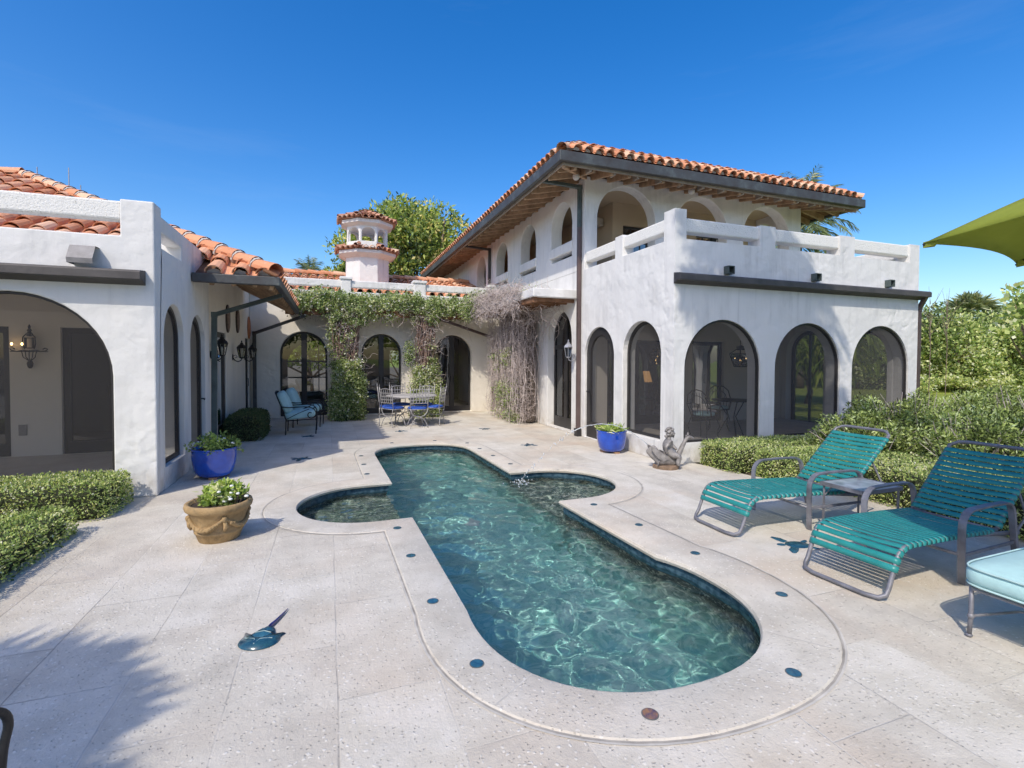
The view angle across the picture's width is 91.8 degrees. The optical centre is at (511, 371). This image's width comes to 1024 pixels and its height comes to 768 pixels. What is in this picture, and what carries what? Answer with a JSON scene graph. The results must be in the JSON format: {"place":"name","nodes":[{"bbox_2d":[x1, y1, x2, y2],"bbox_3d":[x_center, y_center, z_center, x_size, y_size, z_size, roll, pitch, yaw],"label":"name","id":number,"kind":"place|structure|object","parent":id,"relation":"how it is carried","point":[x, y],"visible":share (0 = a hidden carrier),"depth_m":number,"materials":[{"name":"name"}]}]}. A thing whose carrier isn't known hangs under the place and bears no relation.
{"place":"outdoors","nodes":[
{"label":"outdoors","id":0,"kind":"place"},
{"bbox_2d":[0,411,1023,767],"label":"pool deck","id":1,"kind":"structure","parent":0,"point":[124,631],"depth_m":2.90,"materials":[{"name":"concrete"}]},
{"bbox_2d":[0,707,13,767],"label":"patio chair","id":2,"kind":"object","parent":1,"relation":"on","point":[6,717],"visible":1,"depth_m":1.52,"materials":[{"name":"black metal"}]},
{"bbox_2d":[0,504,79,582],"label":"hedge","id":3,"kind":"object","parent":1,"relation":"on","point":[30,536],"visible":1,"depth_m":4.18,"materials":[{"name":"green plant"}]},
{"bbox_2d":[0,468,133,522],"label":"hedge","id":4,"kind":"object","parent":1,"relation":"on","point":[98,495],"visible":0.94,"depth_m":5.12,"materials":[{"name":"green plant"}]},
{"bbox_2d":[190,445,237,479],"bbox_3d":[-4.195,1.281,6.995,0.581,0.425,0.581,0,1,-20],"label":"flower pot","id":5,"kind":"object","parent":1,"relation":"on","point":[216,464],"visible":0.87,"depth_m":6.79,"materials":[{"name":"ceramic"}]},
{"bbox_2d":[183,430,243,454],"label":"flowering plant","id":6,"kind":"object","parent":5,"relation":"in","point":[211,440],"visible":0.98,"depth_m":6.88,"materials":[{"name":"green plant"}]},
{"bbox_2d":[183,494,252,543],"bbox_3d":[-2.736,1.378,4.636,0.564,0.357,0.564,0,1,-20],"label":"garland planter","id":7,"kind":"object","parent":1,"relation":"on","point":[214,524],"visible":0.95,"depth_m":4.46,"materials":[{"name":"ceramic"}]},
{"bbox_2d":[194,487,210,505],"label":"grey herb","id":8,"kind":"object","parent":7,"relation":"in","point":[199,499],"visible":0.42,"depth_m":4.54,"materials":[{"name":"green plant"}]},
{"bbox_2d":[192,477,249,506],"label":"leafy plant","id":9,"kind":"object","parent":7,"relation":"in","point":[217,488],"visible":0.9,"depth_m":4.60,"materials":[{"name":"green plant"}]},
{"bbox_2d":[217,484,248,505],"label":"flowers","id":10,"kind":"object","parent":7,"relation":"in","point":[225,499],"visible":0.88,"depth_m":4.56,"materials":[{"name":"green plant"}]},
{"bbox_2d":[222,407,271,441],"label":"boxwood shrub","id":11,"kind":"object","parent":1,"relation":"on","point":[247,424],"visible":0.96,"depth_m":10.03,"materials":[{"name":"green plant"}]},
{"bbox_2d":[238,608,287,650],"bbox_3d":[-1.505,1.584,3.076,0.248,0.038,0.468,0,1,-2],"label":"horseshoe crab inlay","id":12,"kind":"object","parent":1,"relation":"on","point":[265,637],"visible":1,"depth_m":2.93,"materials":[{"name":"blue tile"}]},
{"bbox_2d":[275,390,317,434],"bbox_3d":[-4.861,0.907,11.206,0.865,0.964,0.682,0,1,-20],"label":"armchair","id":13,"kind":"object","parent":1,"relation":"on","point":[287,407],"visible":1,"depth_m":10.95,"materials":[{"name":"teal fabric"}]},
{"bbox_2d":[292,457,311,460],"bbox_3d":[-3.528,1.454,8.286,0.303,0.016,0.368,-1,2,-40],"label":"turtle inlay","id":14,"kind":"object","parent":1,"relation":"in","point":[298,459],"visible":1,"depth_m":8.26,"materials":[{"name":"blue tile"}]},
{"bbox_2d":[283,387,323,427],"bbox_3d":[-5.176,0.877,12.353,0.864,0.964,0.682,0,1,-14],"label":"armchair","id":15,"kind":"object","parent":1,"relation":"on","point":[293,395],"visible":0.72,"depth_m":12.12,"materials":[{"name":"teal fabric"}]},
{"bbox_2d":[377,384,396,425],"bbox_3d":[-3.186,0.832,12.592,0.481,1.063,0.480,0,1,-16],"label":"dining chair","id":16,"kind":"object","parent":1,"relation":"on","point":[383,406],"visible":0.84,"depth_m":12.46,"materials":[{"name":"grey metal"}]},
{"bbox_2d":[379,385,405,427],"bbox_3d":[-2.949,0.841,12.257,0.480,1.063,0.481,1,2,36],"label":"dining chair","id":17,"kind":"object","parent":1,"relation":"on","point":[392,408],"visible":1,"depth_m":12.13,"materials":[{"name":"grey metal"}]},
{"bbox_2d":[389,382,409,422],"bbox_3d":[-2.970,0.816,13.264,0.480,1.063,0.481,-1,2,-38],"label":"dining chair","id":18,"kind":"object","parent":1,"relation":"on","point":[405,403],"visible":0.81,"depth_m":13.28,"materials":[{"name":"grey metal"}]},
{"bbox_2d":[386,393,436,424],"bbox_3d":[-2.581,0.982,12.772,1.280,0.752,1.280,0,1,-20],"label":"dining table","id":19,"kind":"object","parent":1,"relation":"on","point":[406,395],"visible":0.7,"depth_m":12.67,"materials":[{"name":"stone"}]},
{"bbox_2d":[407,385,428,428],"bbox_3d":[-2.322,0.845,12.193,0.480,1.063,0.481,0,2,-24],"label":"dining chair","id":20,"kind":"object","parent":1,"relation":"on","point":[410,407],"visible":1,"depth_m":12.03,"materials":[{"name":"grey metal"}]},
{"bbox_2d":[414,383,434,422],"bbox_3d":[-2.387,0.816,13.368,0.480,1.063,0.481,1,1,18],"label":"dining chair","id":21,"kind":"object","parent":1,"relation":"on","point":[429,403],"visible":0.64,"depth_m":13.48,"materials":[{"name":"grey metal"}]},
{"bbox_2d":[424,383,446,425],"bbox_3d":[-1.959,0.835,12.661,0.481,1.063,0.480,0,1,10],"label":"dining chair","id":22,"kind":"object","parent":1,"relation":"on","point":[439,406],"visible":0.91,"depth_m":12.56,"materials":[{"name":"grey metal"}]},
{"bbox_2d":[297,446,757,624],"bbox_3d":[-0.480,2.183,6.168,4.443,1.290,8.246,0,1,-20],"label":"pool basin","id":23,"kind":"object","parent":1,"relation":"in","point":[707,586],"visible":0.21,"depth_m":6.13,"materials":[{"name":"blue tile"}]},
{"bbox_2d":[261,440,847,745],"bbox_3d":[-0.482,1.548,6.165,4.767,0.060,8.438,0,1,-20],"label":"pool coping","id":24,"kind":"object","parent":1,"relation":"on","point":[760,687],"visible":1,"depth_m":2.91,"materials":[{"name":"beige stone"}]},
{"bbox_2d":[427,598,438,603],"bbox_3d":[-0.546,1.584,3.421,0.082,0.008,0.082,1,1,13],"label":"medallion","id":25,"kind":"object","parent":24,"relation":"on","point":[432,600],"visible":1,"depth_m":3.41,"materials":[{"name":"blue tile"}]},
{"bbox_2d":[469,659,483,667],"bbox_3d":[-0.193,1.603,2.720,0.082,0.008,0.082,-1,2,-45],"label":"medallion","id":26,"kind":"object","parent":24,"relation":"on","point":[476,663],"visible":1,"depth_m":2.71,"materials":[{"name":"blue tile"}]},
{"bbox_2d":[641,708,658,720],"bbox_3d":[0.651,1.615,2.338,0.082,0.008,0.082,0,1,-12],"label":"medallion","id":27,"kind":"object","parent":24,"relation":"on","point":[651,714],"visible":1,"depth_m":2.33,"materials":[{"name":"brown tile"}]},
{"bbox_2d":[775,591,787,596],"bbox_3d":[1.924,1.591,3.541,0.082,0.008,0.082,-1,2,-37],"label":"medallion","id":28,"kind":"object","parent":24,"relation":"on","point":[780,593],"visible":1,"depth_m":3.53,"materials":[{"name":"blue tile"}]},
{"bbox_2d":[785,668,801,677],"bbox_3d":[1.505,1.611,2.652,0.082,0.008,0.082,1,1,21],"label":"medallion","id":29,"kind":"object","parent":24,"relation":"on","point":[793,672],"visible":1,"depth_m":2.65,"materials":[{"name":"blue tile"}]},
{"bbox_2d":[596,430,626,453],"bbox_3d":[1.808,1.266,9.011,0.551,0.402,0.551,0,1,-20],"label":"flower pot","id":30,"kind":"object","parent":1,"relation":"on","point":[614,443],"visible":0.77,"depth_m":8.80,"materials":[{"name":"ceramic"}]},
{"bbox_2d":[595,422,627,434],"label":"succulent plant","id":31,"kind":"object","parent":30,"relation":"on","point":[609,428],"visible":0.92,"depth_m":8.90,"materials":[{"name":"green plant"}]},
{"bbox_2d":[646,427,694,470],"bbox_3d":[2.455,1.179,7.691,0.748,0.645,0.357,0,1,0],"label":"fountain statue","id":32,"kind":"object","parent":1,"relation":"on","point":[668,458],"visible":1,"depth_m":7.62,"materials":[{"name":"stone"}]},
{"bbox_2d":[694,425,890,535],"bbox_3d":[2.991,1.099,5.287,2.147,0.930,0.752,0,1,-19],"label":"sun lounger","id":33,"kind":"object","parent":1,"relation":"on","point":[785,487],"visible":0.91,"depth_m":5.27,"materials":[{"name":"teal plastic"}]},
{"bbox_2d":[771,536,820,552],"bbox_3d":[2.578,1.569,4.517,0.336,0.016,0.408,0,1,0],"label":"turtle inlay","id":34,"kind":"object","parent":1,"relation":"on","point":[795,546],"visible":0.92,"depth_m":4.49,"materials":[{"name":"blue tile"}]},
{"bbox_2d":[820,477,902,537],"bbox_3d":[3.431,1.341,4.888,0.560,0.468,0.440,0,1,-20],"label":"side table","id":35,"kind":"object","parent":1,"relation":"on","point":[858,486],"visible":0.83,"depth_m":4.86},
{"bbox_2d":[803,440,1023,599],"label":"sun lounger","id":36,"kind":"object","parent":1,"relation":"on","point":[926,532],"visible":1,"depth_m":4.07,"materials":[{"name":"teal plastic"}]},
{"bbox_2d":[922,198,1023,266],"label":"patio umbrella","id":37,"kind":"object","parent":1,"relation":"on","point":[1000,230],"visible":1,"depth_m":3.06,"materials":[{"name":"fabric"}]},
{"bbox_2d":[965,547,1023,637],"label":"ottoman","id":38,"kind":"object","parent":1,"relation":"on","point":[1000,576],"visible":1,"depth_m":2.94,"materials":[{"name":"teal fabric"}]},
{"bbox_2d":[0,0,1023,359],"label":"sky","id":39,"kind":"structure","parent":0,"point":[250,125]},
{"bbox_2d":[297,449,760,691],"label":"pool water","id":40,"kind":"structure","parent":0,"point":[544,585],"depth_m":3.97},
{"bbox_2d":[520,424,647,483],"bbox_3d":[1.107,1.210,7.416,2.090,0.847,0.068,0,1,-16],"label":"water jet","id":41,"kind":"object","parent":40,"relation":"on","point":[573,431],"visible":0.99,"depth_m":7.35,"materials":[{"name":"white"}]},
{"bbox_2d":[288,360,1017,477],"bbox_3d":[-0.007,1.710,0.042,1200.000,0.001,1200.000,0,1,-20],"label":"ground","id":42,"kind":"structure","parent":0,"point":[295,383],"depth_m":30.18,"materials":[{"name":"plant"}]},
{"bbox_2d":[288,341,324,390],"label":"garden bush","id":43,"kind":"object","parent":42,"relation":"on","point":[312,350],"visible":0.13,"depth_m":23.15,"materials":[{"name":"green plant"}]},
{"bbox_2d":[294,256,323,384],"bbox_3d":[-12.847,-3.270,31.409,2.856,8.268,2.830,0,1,-20],"label":"coconut palm","id":44,"kind":"object","parent":42,"relation":"on","point":[312,266],"visible":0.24,"depth_m":31.05,"materials":[{"name":"green plant"}]},
{"bbox_2d":[323,262,345,275],"bbox_3d":[-9.166,-2.542,27.348,3.034,7.153,3.119,0,1,-20],"label":"broad tree","id":45,"kind":"object","parent":42,"relation":"on","point":[338,265],"visible":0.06,"depth_m":26.86,"materials":[{"name":"green plant"}]},
{"bbox_2d":[390,351,398,377],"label":"garden bush","id":46,"kind":"object","parent":42,"relation":"on","point":[394,357],"visible":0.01,"depth_m":25.57,"materials":[{"name":"green plant"}]},
{"bbox_2d":[322,190,471,279],"bbox_3d":[-5.480,-4.318,27.223,9.283,10.773,7.801,0,1,-20],"label":"broad tree","id":47,"kind":"object","parent":42,"relation":"on","point":[428,244],"visible":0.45,"depth_m":25.19,"materials":[{"name":"green plant"}]},
{"bbox_2d":[0,140,931,497],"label":"house","id":48,"kind":"structure","parent":42,"relation":"on","point":[664,288],"depth_m":9.08,"materials":[{"name":"white paint"}]},
{"bbox_2d":[0,326,10,456],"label":"door","id":49,"kind":"structure","parent":48,"relation":"in","point":[5,449],"depth_m":7.77,"materials":[{"name":"brown metal"}]},
{"bbox_2d":[9,324,47,367],"bbox_3d":[-7.539,-0.390,7.751,0.480,0.694,0.100,0,1,-20],"label":"wall sconce","id":50,"kind":"object","parent":48,"relation":"attached to","point":[30,363],"depth_m":7.74,"materials":[{"name":"black metal"}]},
{"bbox_2d":[0,291,114,470],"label":"screened window","id":51,"kind":"structure","parent":48,"relation":"in","point":[1,292],"depth_m":5.83,"materials":[{"name":"brown metal"}]},
{"bbox_2d":[62,328,111,453],"bbox_3d":[-6.723,0.314,8.205,1.120,2.040,0.118,0,1,-20],"label":"door","id":52,"kind":"structure","parent":48,"relation":"in","point":[103,445],"depth_m":8.05,"materials":[{"name":"brown metal"}]},
{"bbox_2d":[164,306,179,463],"bbox_3d":[-4.664,0.158,6.703,0.050,2.120,0.930,0,1,-20],"label":"screened window","id":53,"kind":"structure","parent":48,"relation":"in","point":[170,454],"depth_m":6.87,"materials":[{"name":"brown metal"}]},
{"bbox_2d":[190,317,205,447],"bbox_3d":[-5.056,0.277,7.921,0.132,2.340,0.940,0,1,-20],"label":"screen door","id":54,"kind":"structure","parent":48,"relation":"in","point":[195,350],"depth_m":8.10,"materials":[{"name":"brown metal"}]},
{"bbox_2d":[210,334,227,360],"bbox_3d":[-5.381,-0.441,9.115,0.297,0.496,0.182,0,1,-20],"label":"wall lantern","id":55,"kind":"object","parent":48,"relation":"attached to","point":[221,351],"depth_m":9.11,"materials":[{"name":"black metal"}]},
{"bbox_2d":[217,332,224,436],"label":"door","id":56,"kind":"structure","parent":48,"relation":"in","point":[220,363],"depth_m":10.21,"materials":[{"name":"brown metal"}]},
{"bbox_2d":[225,305,230,332],"bbox_3d":[-6.057,-1.122,10.586,0.045,0.600,0.380,0,1,-20],"label":"wall plaque","id":57,"kind":"object","parent":48,"relation":"attached to","point":[227,319],"depth_m":10.50,"materials":[{"name":"brown wood"}]},
{"bbox_2d":[236,310,239,332],"bbox_3d":[-6.471,-1.201,11.711,0.045,0.600,0.380,0,1,-20],"label":"wall plaque","id":58,"kind":"object","parent":48,"relation":"attached to","point":[237,321],"depth_m":11.64,"materials":[{"name":"brown wood"}]},
{"bbox_2d":[232,340,246,361],"bbox_3d":[-6.141,-0.454,11.180,0.297,0.496,0.182,0,1,-20],"label":"wall lantern","id":59,"kind":"object","parent":48,"relation":"attached to","point":[240,353],"depth_m":11.17,"materials":[{"name":"black metal"}]},
{"bbox_2d":[245,338,248,407],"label":"door","id":60,"kind":"structure","parent":48,"relation":"in","point":[246,362],"depth_m":13.32,"materials":[{"name":"brown metal"}]},
{"bbox_2d":[247,317,250,338],"bbox_3d":[-7.075,-1.174,13.355,0.045,0.600,0.380,0,1,-20],"label":"wall plaque","id":61,"kind":"object","parent":48,"relation":"attached to","point":[249,327],"depth_m":13.25,"materials":[{"name":"wood"}]},
{"bbox_2d":[244,342,256,361],"bbox_3d":[-6.720,-0.495,12.757,0.297,0.496,0.182,0,1,-20],"label":"wall lantern","id":62,"kind":"object","parent":48,"relation":"attached to","point":[250,348],"depth_m":12.74,"materials":[{"name":"black metal"}]},
{"bbox_2d":[280,332,327,416],"bbox_3d":[-5.962,0.074,14.234,1.250,2.410,0.118,0,1,-20],"label":"door","id":63,"kind":"structure","parent":48,"relation":"in","point":[303,334],"depth_m":14.22,"materials":[{"name":"brown metal"}]},
{"bbox_2d":[318,304,374,421],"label":"ivy column","id":64,"kind":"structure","parent":48,"relation":"attached to","point":[347,401],"depth_m":13.40,"materials":[{"name":"green plant"}]},
{"bbox_2d":[281,284,473,332],"bbox_3d":[-3.651,-1.674,14.061,5.565,1.574,1.816,0,1,-20],"label":"ivy canopy","id":65,"kind":"object","parent":48,"relation":"attached to","point":[320,299],"visible":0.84,"depth_m":13.83,"materials":[{"name":"green plant"}]},
{"bbox_2d":[361,334,400,413],"bbox_3d":[-3.949,0.074,14.974,1.160,2.390,0.118,0,1,-20],"label":"door","id":66,"kind":"structure","parent":48,"relation":"in","point":[380,336],"depth_m":14.97,"materials":[{"name":"brown metal"}]},
{"bbox_2d":[402,308,450,417],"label":"ivy column","id":67,"kind":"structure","parent":48,"relation":"attached to","point":[423,372],"depth_m":14.28,"materials":[{"name":"green plant"}]},
{"bbox_2d":[434,335,469,410],"bbox_3d":[-1.908,0.059,15.725,1.210,2.400,0.118,0,1,-20],"label":"door","id":68,"kind":"structure","parent":48,"relation":"in","point":[451,407],"depth_m":15.73,"materials":[{"name":"brown metal"}]},
{"bbox_2d":[453,273,553,327],"bbox_3d":[-0.259,-1.756,13.100,1.736,1.359,5.342,0,1,-20],"label":"vine","id":69,"kind":"object","parent":48,"relation":"attached to","point":[474,303],"visible":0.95,"depth_m":12.71,"materials":[{"name":"grey plant"}]},
{"bbox_2d":[483,280,564,423],"bbox_3d":[0.133,-0.461,13.041,0.996,3.750,4.609,0,1,-20],"label":"dead vine","id":70,"kind":"object","parent":48,"relation":"hanging from","point":[513,396],"visible":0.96,"depth_m":13.01,"materials":[{"name":"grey plant"}]},
{"bbox_2d":[554,312,571,429],"bbox_3d":[1.292,-0.037,11.963,0.118,2.820,1.320,0,1,-20],"label":"door","id":71,"kind":"structure","parent":48,"relation":"in","point":[565,422],"depth_m":12.00,"materials":[{"name":"brown metal"}]},
{"bbox_2d":[564,339,575,361],"bbox_3d":[1.290,-0.461,11.014,0.297,0.496,0.182,0,1,-20],"label":"wall lantern","id":72,"kind":"object","parent":48,"relation":"attached to","point":[568,345],"depth_m":10.97,"materials":[{"name":"silver metal"}]},
{"bbox_2d":[586,327,613,438],"bbox_3d":[1.803,0.259,10.158,0.128,2.320,1.175,0,1,-20],"label":"screen door","id":73,"kind":"structure","parent":48,"relation":"in","point":[600,404],"depth_m":10.26,"materials":[{"name":"brown metal"}]},
{"bbox_2d":[597,217,603,227],"bbox_3d":[2.153,-3.781,12.630,0.246,0.200,0.280,-1,2,-35],"label":"outdoor speaker","id":74,"kind":"object","parent":48,"relation":"attached to","point":[600,222],"visible":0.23,"depth_m":12.52},
{"bbox_2d":[607,341,659,422],"bbox_3d":[2.826,0.255,11.300,1.600,1.920,0.118,0,1,-20],"label":"door","id":75,"kind":"structure","parent":48,"relation":"in","point":[648,342],"depth_m":11.42,"materials":[{"name":"brown metal"}]},
{"bbox_2d":[623,226,647,249],"bbox_3d":[3.496,-2.878,12.708,1.640,1.520,0.065,0,1,-20],"label":"window","id":76,"kind":"structure","parent":48,"relation":"in","point":[624,227],"depth_m":12.51,"materials":[{"name":"brown metal"}]},
{"bbox_2d":[627,321,660,438],"bbox_3d":[2.388,0.129,8.822,0.050,2.030,1.140,0,1,-20],"label":"screened window","id":77,"kind":"structure","parent":48,"relation":"in","point":[641,389],"depth_m":8.96,"materials":[{"name":"brown metal"}]},
{"bbox_2d":[692,350,720,420],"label":"door","id":78,"kind":"structure","parent":48,"relation":"in","point":[697,371],"depth_m":11.92,"materials":[{"name":"metal"}]},
{"bbox_2d":[696,236,717,241],"bbox_3d":[5.438,-2.683,13.428,1.300,1.890,0.065,0,1,-20],"label":"window","id":79,"kind":"structure","parent":48,"relation":"in","point":[697,237],"depth_m":13.32,"materials":[{"name":"glass"}]},
{"bbox_2d":[683,320,758,442],"bbox_3d":[3.511,0.150,8.334,1.600,2.020,0.050,0,1,-20],"label":"screened window","id":80,"kind":"structure","parent":48,"relation":"in","point":[715,391],"depth_m":8.33,"materials":[{"name":"grey metal"}]},
{"bbox_2d":[732,342,743,366],"bbox_3d":[4.841,-0.754,10.500,0.317,1.329,0.318,0,1,-20],"label":"hanging lantern","id":81,"kind":"object","parent":48,"relation":"hanging from","point":[735,359],"visible":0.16,"depth_m":10.59,"materials":[{"name":"black metal"}]},
{"bbox_2d":[774,323,837,435],"bbox_3d":[5.322,0.141,9.000,1.600,2.020,0.050,0,1,-20],"label":"screened window","id":82,"kind":"structure","parent":48,"relation":"in","point":[806,357],"depth_m":8.98,"materials":[{"name":"grey metal"}]},
{"bbox_2d":[814,382,822,415],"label":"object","id":83,"kind":"structure","parent":48,"relation":"in","point":[820,409],"depth_m":11.85,"materials":[{"name":"brown metal"}]},
{"bbox_2d":[851,326,905,419],"bbox_3d":[7.124,0.131,9.663,1.600,2.020,0.050,0,1,-20],"label":"screened window","id":84,"kind":"structure","parent":48,"relation":"in","point":[879,357],"depth_m":9.67,"materials":[{"name":"grey metal"}]},
{"bbox_2d":[698,431,847,473],"bbox_3d":[4.678,1.283,8.163,3.343,0.481,0.956,0,1,-17],"label":"hedge","id":85,"kind":"object","parent":42,"relation":"on","point":[731,454],"visible":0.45,"depth_m":7.70,"materials":[{"name":"green plant"}]},
{"bbox_2d":[753,444,866,483],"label":"hedge","id":86,"kind":"object","parent":42,"relation":"on","point":[782,468],"visible":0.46,"depth_m":6.93,"materials":[{"name":"green plant"}]},
{"bbox_2d":[775,164,860,253],"bbox_3d":[17.168,-5.545,29.889,6.129,13.128,6.077,0,1,11],"label":"coconut palm","id":87,"kind":"object","parent":42,"relation":"on","point":[816,227],"visible":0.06,"depth_m":28.58,"materials":[{"name":"green plant"}]},
{"bbox_2d":[800,409,933,461],"bbox_3d":[5.422,1.039,7.722,1.767,0.980,1.596,0,1,-20],"label":"loose shrub","id":88,"kind":"object","parent":42,"relation":"on","point":[896,438],"visible":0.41,"depth_m":7.41,"materials":[{"name":"green plant"}]},
{"bbox_2d":[828,387,981,461],"bbox_3d":[6.493,0.893,8.124,2.676,1.273,1.826,0,1,-20],"label":"loose shrub","id":89,"kind":"object","parent":42,"relation":"on","point":[906,415],"visible":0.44,"depth_m":7.86,"materials":[{"name":"green plant"}]},
{"bbox_2d":[827,450,1023,539],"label":"hedge","id":90,"kind":"object","parent":42,"relation":"on","point":[895,467],"visible":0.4,"depth_m":5.71,"materials":[{"name":"green plant"}]},
{"bbox_2d":[920,373,942,393],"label":"shrub","id":91,"kind":"object","parent":42,"relation":"on","point":[924,383],"visible":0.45,"depth_m":26.07,"materials":[{"name":"green plant"}]},
{"bbox_2d":[922,289,942,393],"bbox_3d":[20.099,-1.488,23.931,1.337,5.322,0.749,0,1,-12],"label":"bare sapling","id":92,"kind":"object","parent":42,"relation":"on","point":[928,317],"visible":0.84,"depth_m":23.98,"materials":[{"name":"grey plant"}]},
{"bbox_2d":[920,305,963,387],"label":"coastal bush","id":93,"kind":"object","parent":42,"relation":"on","point":[925,333],"visible":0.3,"depth_m":27.64,"materials":[{"name":"green plant"}]},
{"bbox_2d":[921,301,978,388],"bbox_3d":[26.701,-1.572,31.173,4.814,5.669,4.582,0,1,-20],"label":"coastal bush","id":94,"kind":"object","parent":42,"relation":"on","point":[942,308],"visible":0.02,"depth_m":30.41,"materials":[{"name":"green plant"}]},
{"bbox_2d":[941,289,966,394],"bbox_3d":[21.625,-1.493,24.356,0.992,5.322,1.093,0,1,-20],"label":"bare sapling","id":95,"kind":"object","parent":42,"relation":"on","point":[946,303],"visible":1,"depth_m":24.49,"materials":[{"name":"grey plant"}]},
{"bbox_2d":[937,372,982,390],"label":"shrub","id":96,"kind":"object","parent":42,"relation":"on","point":[954,381],"visible":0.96,"depth_m":26.29,"materials":[{"name":"green plant"}]},
{"bbox_2d":[899,405,1023,477],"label":"loose shrub","id":97,"kind":"object","parent":42,"relation":"on","point":[992,431],"visible":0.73,"depth_m":6.40,"materials":[{"name":"green plant"}]},
{"bbox_2d":[920,310,1011,390],"bbox_3d":[25.389,-1.071,28.151,4.852,4.891,4.689,0,1,-20],"label":"coastal bush","id":98,"kind":"object","parent":42,"relation":"on","point":[982,361],"visible":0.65,"depth_m":27.01,"materials":[{"name":"green plant"}]},
{"bbox_2d":[937,290,1004,321],"bbox_3d":[30.798,-2.261,33.485,4.574,6.491,4.775,0,1,-20],"label":"fan palm","id":99,"kind":"object","parent":42,"relation":"on","point":[976,301],"visible":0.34,"depth_m":32.71,"materials":[{"name":"green plant"}]},
{"bbox_2d":[931,385,1023,427],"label":"loose shrub","id":100,"kind":"object","parent":42,"relation":"on","point":[982,401],"visible":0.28,"depth_m":8.15,"materials":[{"name":"green plant"}]},
{"bbox_2d":[937,383,1023,413],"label":"loose shrub","id":101,"kind":"object","parent":42,"relation":"on","point":[1004,388],"visible":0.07,"depth_m":8.79,"materials":[{"name":"green plant"}]},
{"bbox_2d":[953,308,1019,385],"bbox_3d":[28.782,-1.272,29.848,5.165,5.225,4.680,0,1,-20],"label":"coastal bush","id":102,"kind":"object","parent":42,"relation":"on","point":[994,318],"visible":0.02,"depth_m":29.98,"materials":[{"name":"green plant"}]},
{"bbox_2d":[964,311,1023,391],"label":"coastal bush","id":103,"kind":"object","parent":42,"relation":"on","point":[1019,377],"visible":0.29,"depth_m":27.14,"materials":[{"name":"green plant"}]},
{"bbox_2d":[972,372,1023,394],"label":"shrub","id":104,"kind":"object","parent":42,"relation":"on","point":[1005,380],"visible":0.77,"depth_m":25.74,"materials":[{"name":"green plant"}]},
{"bbox_2d":[987,306,1023,390],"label":"coastal bush","id":105,"kind":"object","parent":42,"relation":"on","point":[1013,353],"visible":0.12,"depth_m":27.58,"materials":[{"name":"green plant"}]},
{"bbox_2d":[988,396,1023,444],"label":"loose shrub","id":106,"kind":"object","parent":42,"relation":"on","point":[1006,412],"visible":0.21,"depth_m":6.91,"materials":[{"name":"green plant"}]},
{"bbox_2d":[989,281,1023,358],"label":"sea grape tree","id":107,"kind":"object","parent":42,"relation":"on","point":[1014,308],"visible":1,"depth_m":16.78,"materials":[{"name":"green plant"}]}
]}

